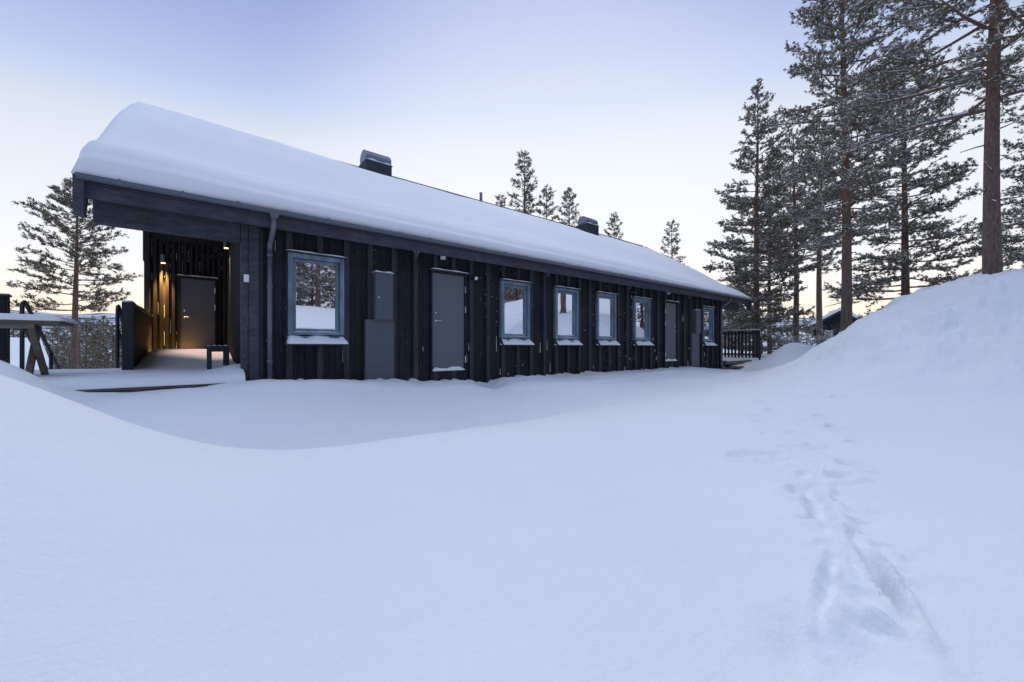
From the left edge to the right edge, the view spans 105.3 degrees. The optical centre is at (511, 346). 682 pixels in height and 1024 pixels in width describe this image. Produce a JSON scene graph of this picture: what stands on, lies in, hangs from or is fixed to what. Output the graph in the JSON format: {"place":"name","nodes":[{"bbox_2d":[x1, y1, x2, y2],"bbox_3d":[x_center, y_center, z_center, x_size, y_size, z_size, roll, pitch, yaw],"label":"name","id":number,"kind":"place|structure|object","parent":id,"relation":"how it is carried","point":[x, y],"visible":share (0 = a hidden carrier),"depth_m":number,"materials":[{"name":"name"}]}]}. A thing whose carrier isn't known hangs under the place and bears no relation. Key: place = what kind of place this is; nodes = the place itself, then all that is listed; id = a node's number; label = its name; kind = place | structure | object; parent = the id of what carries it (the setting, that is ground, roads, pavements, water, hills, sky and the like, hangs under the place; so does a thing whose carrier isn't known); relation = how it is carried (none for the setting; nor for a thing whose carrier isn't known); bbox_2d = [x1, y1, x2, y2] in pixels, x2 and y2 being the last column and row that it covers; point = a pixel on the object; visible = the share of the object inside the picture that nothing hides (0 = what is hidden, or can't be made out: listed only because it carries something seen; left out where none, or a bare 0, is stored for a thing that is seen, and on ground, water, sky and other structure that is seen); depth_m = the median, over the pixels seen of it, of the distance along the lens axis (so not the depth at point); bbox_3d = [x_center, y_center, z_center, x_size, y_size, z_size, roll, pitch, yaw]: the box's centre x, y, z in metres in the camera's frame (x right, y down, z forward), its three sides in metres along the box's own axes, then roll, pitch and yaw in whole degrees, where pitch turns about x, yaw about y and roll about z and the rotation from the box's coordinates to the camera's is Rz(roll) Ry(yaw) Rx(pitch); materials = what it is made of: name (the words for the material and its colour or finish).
{"place":"outdoors","nodes":[
{"label":"outdoors","id":0,"kind":"place"},
{"bbox_2d":[10,310,815,366],"bbox_3d":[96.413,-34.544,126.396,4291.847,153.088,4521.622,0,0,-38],"label":"hills","id":1,"kind":"structure","parent":0,"point":[110,317],"depth_m":946.39,"materials":[{"name":"white snow"}]},
{"bbox_2d":[0,268,1023,681],"bbox_3d":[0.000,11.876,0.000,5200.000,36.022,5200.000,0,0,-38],"label":"snow ground","id":2,"kind":"structure","parent":0,"point":[846,504],"depth_m":2.11,"materials":[{"name":"white snow"}]},
{"bbox_2d":[10,328,18,336],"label":"pine tree","id":3,"kind":"object","parent":2,"relation":"on","point":[12,332],"visible":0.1,"depth_m":45.97,"materials":[{"name":"green plant"}]},
{"bbox_2d":[10,337,48,369],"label":"snow","id":4,"kind":"structure","parent":2,"relation":"on","point":[14,351],"depth_m":25.85,"materials":[{"name":"white snow"}]},
{"bbox_2d":[42,326,68,367],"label":"pine tree","id":5,"kind":"object","parent":2,"relation":"on","point":[51,329],"visible":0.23,"depth_m":51.88,"materials":[{"name":"green plant"}]},
{"bbox_2d":[44,326,69,368],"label":"pine tree","id":6,"kind":"object","parent":2,"relation":"on","point":[57,349],"visible":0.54,"depth_m":33.91,"materials":[{"name":"green plant"}]},
{"bbox_2d":[50,326,82,368],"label":"pine tree","id":7,"kind":"object","parent":2,"relation":"on","point":[67,332],"visible":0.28,"depth_m":39.89,"materials":[{"name":"green plant"}]},
{"bbox_2d":[58,335,84,368],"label":"pine tree","id":8,"kind":"object","parent":2,"relation":"on","point":[66,351],"visible":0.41,"depth_m":29.85,"materials":[{"name":"green plant"}]},
{"bbox_2d":[6,177,143,368],"bbox_3d":[-17.174,-1.867,15.406,3.530,9.985,3.883,0,0,4],"label":"pine tree","id":9,"kind":"object","parent":2,"relation":"on","point":[76,255],"visible":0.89,"depth_m":15.18,"materials":[{"name":"green plant"}]},
{"bbox_2d":[68,317,101,366],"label":"pine tree","id":10,"kind":"object","parent":2,"relation":"on","point":[79,326],"visible":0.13,"depth_m":45.95,"materials":[{"name":"green plant"}]},
{"bbox_2d":[65,320,108,368],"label":"pine tree","id":11,"kind":"object","parent":2,"relation":"on","point":[86,334],"visible":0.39,"depth_m":31.98,"materials":[{"name":"green plant"}]},
{"bbox_2d":[68,315,109,368],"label":"pine tree","id":12,"kind":"object","parent":2,"relation":"on","point":[94,323],"visible":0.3,"depth_m":37.98,"materials":[{"name":"green plant"}]},
{"bbox_2d":[79,343,104,368],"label":"pine tree","id":13,"kind":"object","parent":2,"relation":"on","point":[89,354],"visible":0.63,"depth_m":27.97,"materials":[{"name":"green plant"}]},
{"bbox_2d":[81,330,114,368],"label":"pine tree","id":14,"kind":"object","parent":2,"relation":"on","point":[103,357],"visible":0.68,"depth_m":29.98,"materials":[{"name":"green plant"}]},
{"bbox_2d":[84,318,120,368],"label":"pine tree","id":15,"kind":"object","parent":2,"relation":"on","point":[106,324],"visible":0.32,"depth_m":35.92,"materials":[{"name":"green plant"}]},
{"bbox_2d":[86,315,121,367],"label":"pine tree","id":16,"kind":"object","parent":2,"relation":"on","point":[103,333],"visible":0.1,"depth_m":47.71,"materials":[{"name":"green plant"}]},
{"bbox_2d":[96,325,121,367],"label":"pine tree","id":17,"kind":"object","parent":2,"relation":"on","point":[112,344],"visible":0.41,"depth_m":32.89,"materials":[{"name":"green plant"}]},
{"bbox_2d":[75,383,222,391],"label":"wooden deck","id":18,"kind":"structure","parent":2,"relation":"on","point":[136,389],"depth_m":5.10,"materials":[{"name":"black wood"}]},
{"bbox_2d":[0,293,11,363],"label":"parapet","id":19,"kind":"structure","parent":18,"relation":"on","point":[4,332],"depth_m":6.46,"materials":[{"name":"black wood"}]},
{"bbox_2d":[0,320,73,374],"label":"picnic table","id":20,"kind":"object","parent":18,"relation":"on","point":[33,328],"visible":0.87,"depth_m":5.30,"materials":[{"name":"wood"}]},
{"bbox_2d":[0,313,78,323],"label":"snow","id":21,"kind":"structure","parent":20,"relation":"on","point":[11,316],"depth_m":5.17,"materials":[{"name":"white snow"}]},
{"bbox_2d":[19,300,60,369],"bbox_3d":[-9.376,1.201,8.000,0.053,3.998,3.642,0,0,-38],"label":"handrail","id":22,"kind":"object","parent":18,"relation":"attached to","point":[24,304],"visible":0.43,"depth_m":6.68,"materials":[{"name":"black paint"}]},
{"bbox_2d":[115,304,121,367],"bbox_3d":[-8.483,1.201,8.708,0.053,3.998,3.642,0,0,-38],"label":"handrail","id":23,"kind":"object","parent":18,"relation":"attached to","point":[118,320],"visible":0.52,"depth_m":7.29,"materials":[{"name":"black paint"}]},
{"bbox_2d":[122,300,153,369],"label":"parapet","id":24,"kind":"structure","parent":18,"relation":"on","point":[136,333],"depth_m":7.08,"materials":[{"name":"black wood"}]},
{"bbox_2d":[33,349,244,389],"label":"deck snow","id":25,"kind":"structure","parent":18,"relation":"on","point":[162,367],"depth_m":5.82,"materials":[{"name":"white snow"}]},
{"bbox_2d":[206,345,228,369],"bbox_3d":[-5.356,0.233,7.111,0.316,0.534,0.800,0,0,-38],"label":"bench","id":26,"kind":"object","parent":25,"relation":"on","point":[224,349],"visible":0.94,"depth_m":6.81,"materials":[{"name":"black wood"}]},
{"bbox_2d":[72,149,752,382],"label":"house","id":27,"kind":"structure","parent":2,"relation":"on","point":[265,293],"depth_m":8.38,"materials":[{"name":"black paint"}]},
{"bbox_2d":[176,274,218,348],"bbox_3d":[-8.108,-0.622,10.091,0.848,2.412,0.191,0,0,-38],"label":"door","id":28,"kind":"structure","parent":27,"relation":"in","point":[197,295],"depth_m":10.08,"materials":[{"name":"wood"}]},
{"bbox_2d":[285,249,348,344],"bbox_3d":[-3.400,-0.831,6.827,0.970,1.613,0.296,0,0,-38],"label":"window","id":29,"kind":"structure","parent":27,"relation":"in","point":[315,281],"depth_m":6.85,"materials":[{"name":"glass"}]},
{"bbox_2d":[71,102,750,297],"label":"roof snow","id":30,"kind":"structure","parent":27,"relation":"on","point":[145,144],"depth_m":7.84,"materials":[{"name":"white snow"}]},
{"bbox_2d":[428,268,469,380],"bbox_3d":[-1.370,-0.436,8.477,0.940,2.453,0.191,0,0,-38],"label":"door","id":31,"kind":"structure","parent":27,"relation":"in","point":[448,288],"depth_m":8.47,"materials":[{"name":"wood"}]},
{"bbox_2d":[498,278,534,345],"bbox_3d":[0.099,-0.832,9.600,0.970,1.614,0.296,0,0,-38],"label":"window","id":32,"kind":"structure","parent":27,"relation":"in","point":[514,295],"depth_m":9.64,"materials":[{"name":"glass"}]},
{"bbox_2d":[553,286,582,345],"bbox_3d":[1.518,-0.833,10.724,0.970,1.616,0.296,0,0,-38],"label":"window","id":33,"kind":"structure","parent":27,"relation":"in","point":[565,299],"depth_m":10.77,"materials":[{"name":"glass"}]},
{"bbox_2d":[595,291,620,345],"bbox_3d":[2.866,-0.834,11.792,0.970,1.618,0.296,0,0,-38],"label":"window","id":34,"kind":"structure","parent":27,"relation":"in","point":[605,302],"depth_m":11.82,"materials":[{"name":"glass"}]},
{"bbox_2d":[632,296,654,345],"bbox_3d":[4.316,-0.834,12.941,0.970,1.618,0.296,0,0,-38],"label":"window","id":35,"kind":"structure","parent":27,"relation":"in","point":[640,305],"depth_m":12.98,"materials":[{"name":"glass"}]},
{"bbox_2d":[663,300,679,367],"bbox_3d":[5.722,-0.437,14.097,0.940,2.454,0.191,0,0,-38],"label":"door","id":36,"kind":"structure","parent":27,"relation":"in","point":[670,308],"depth_m":14.11,"materials":[{"name":"wood"}]},
{"bbox_2d":[703,305,717,345],"bbox_3d":[7.960,-0.832,15.829,0.970,1.613,0.296,0,0,-38],"label":"window","id":37,"kind":"structure","parent":27,"relation":"in","point":[708,311],"depth_m":15.94,"materials":[{"name":"glass"}]},
{"bbox_2d":[494,194,507,207],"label":"pine tree","id":38,"kind":"object","parent":2,"relation":"on","point":[501,202],"visible":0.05,"depth_m":35.75,"materials":[{"name":"green plant"}]},
{"bbox_2d":[507,150,539,213],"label":"pine tree","id":39,"kind":"object","parent":2,"relation":"on","point":[528,186],"visible":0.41,"depth_m":29.66,"materials":[{"name":"green plant"}]},
{"bbox_2d":[537,185,558,220],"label":"pine tree","id":40,"kind":"object","parent":2,"relation":"on","point":[547,196],"visible":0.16,"depth_m":32.84,"materials":[{"name":"green plant"}]},
{"bbox_2d":[554,187,579,226],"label":"pine tree","id":41,"kind":"object","parent":2,"relation":"on","point":[571,203],"visible":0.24,"depth_m":29.84,"materials":[{"name":"green plant"}]},
{"bbox_2d":[604,212,623,239],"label":"pine tree","id":42,"kind":"object","parent":2,"relation":"on","point":[614,234],"visible":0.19,"depth_m":30.89,"materials":[{"name":"green plant"}]},
{"bbox_2d":[660,219,688,265],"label":"pine tree","id":43,"kind":"object","parent":2,"relation":"on","point":[675,238],"visible":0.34,"depth_m":30.96,"materials":[{"name":"green plant"}]},
{"bbox_2d":[723,310,747,349],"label":"pine tree","id":44,"kind":"object","parent":2,"relation":"on","point":[732,328],"visible":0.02,"depth_m":27.79,"materials":[{"name":"green plant"}]},
{"bbox_2d":[723,357,751,368],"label":"entrance steps","id":45,"kind":"structure","parent":2,"relation":"on","point":[729,360],"depth_m":17.07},
{"bbox_2d":[723,329,760,359],"bbox_3d":[10.101,-0.007,19.472,0.120,1.615,4.045,0,0,-38],"label":"slat fence","id":46,"kind":"object","parent":2,"relation":"on","point":[742,333],"visible":0.4,"depth_m":18.44,"materials":[{"name":"black wood"}]},
{"bbox_2d":[723,265,776,355],"bbox_3d":[14.069,-1.775,24.055,4.355,6.365,3.809,0,0,-13],"label":"pine tree","id":47,"kind":"object","parent":2,"relation":"on","point":[765,326],"visible":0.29,"depth_m":23.49,"materials":[{"name":"green plant"}]},
{"bbox_2d":[737,297,789,353],"bbox_3d":[17.262,-1.272,27.064,3.337,4.877,2.918,0,0,29],"label":"pine tree","id":48,"kind":"object","parent":2,"relation":"on","point":[765,347],"visible":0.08,"depth_m":26.71,"materials":[{"name":"green plant"}]},
{"bbox_2d":[702,78,829,357],"bbox_3d":[13.080,-6.491,21.370,6.100,15.540,5.306,0,0,-6],"label":"pine tree","id":49,"kind":"object","parent":2,"relation":"on","point":[744,204],"visible":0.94,"depth_m":20.59,"materials":[{"name":"green plant"}]},
{"bbox_2d":[723,331,815,349],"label":"shrubs","id":50,"kind":"object","parent":2,"relation":"on","point":[765,342],"visible":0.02,"depth_m":33.79,"materials":[{"name":"plant"}]},
{"bbox_2d":[733,184,811,353],"bbox_3d":[16.688,-4.766,25.242,4.439,11.933,4.329,0,0,-41],"label":"pine tree","id":51,"kind":"object","parent":2,"relation":"on","point":[768,268],"visible":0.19,"depth_m":25.23,"materials":[{"name":"green plant"}]},
{"bbox_2d":[768,331,788,351],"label":"pine tree","id":52,"kind":"object","parent":2,"relation":"on","point":[780,336],"visible":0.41,"depth_m":20.50,"materials":[{"name":"green plant"}]},
{"bbox_2d":[772,333,802,347],"bbox_3d":[13.217,-0.021,18.548,1.932,1.377,1.284,0,0,-80],"label":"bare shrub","id":53,"kind":"object","parent":2,"relation":"on","point":[790,340],"visible":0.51,"depth_m":18.78,"materials":[{"name":"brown plant"}]},
{"bbox_2d":[783,326,800,342],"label":"pine tree","id":54,"kind":"object","parent":2,"relation":"on","point":[788,334],"visible":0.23,"depth_m":25.88,"materials":[{"name":"green plant"}]},
{"bbox_2d":[749,129,863,342],"bbox_3d":[16.780,-5.885,23.752,5.260,14.500,5.394,0,0,-16],"label":"pine tree","id":55,"kind":"object","parent":2,"relation":"on","point":[794,195],"visible":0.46,"depth_m":23.16,"materials":[{"name":"green plant"}]},
{"bbox_2d":[799,320,815,345],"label":"pine tree","id":56,"kind":"object","parent":2,"relation":"on","point":[806,332],"visible":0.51,"depth_m":28.94,"materials":[{"name":"green plant"}]},
{"bbox_2d":[802,321,836,344],"bbox_3d":[15.903,-0.360,20.220,1.710,2.195,2.252,0,0,33],"label":"bush","id":57,"kind":"object","parent":2,"relation":"on","point":[825,336],"visible":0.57,"depth_m":19.87,"materials":[{"name":"brown plant"}]},
{"bbox_2d":[760,119,880,345],"bbox_3d":[21.587,-7.196,26.720,6.201,17.094,6.359,0,0,-19],"label":"pine tree","id":58,"kind":"object","parent":2,"relation":"on","point":[819,313],"visible":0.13,"depth_m":26.89,"materials":[{"name":"green plant"}]},
{"bbox_2d":[799,308,862,340],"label":"cabin","id":59,"kind":"object","parent":2,"relation":"on","point":[832,319],"visible":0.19,"depth_m":40.20,"materials":[{"name":"wood"}]},
{"bbox_2d":[760,0,932,331],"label":"pine tree","id":60,"kind":"object","parent":2,"relation":"on","point":[846,190],"visible":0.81,"depth_m":15.23,"materials":[{"name":"green plant"}]},
{"bbox_2d":[812,0,1023,274],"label":"pine tree","id":61,"kind":"object","parent":2,"relation":"on","point":[992,80],"visible":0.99,"depth_m":10.16,"materials":[{"name":"green plant"}]},
{"bbox_2d":[818,38,1017,332],"bbox_3d":[17.468,-5.948,17.177,5.997,15.235,6.085,0,0,-30],"label":"pine tree","id":62,"kind":"object","parent":2,"relation":"on","point":[903,255],"visible":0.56,"depth_m":16.76,"materials":[{"name":"green plant"}]},
{"bbox_2d":[961,86,1023,268],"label":"pine tree","id":63,"kind":"object","parent":2,"relation":"on","point":[1016,238],"visible":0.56,"depth_m":15.18,"materials":[{"name":"green plant"}]},
{"bbox_2d":[0,0,1023,320],"label":"sky","id":64,"kind":"structure","parent":0,"point":[634,107],"materials":[{"name":"blue"}]}
]}

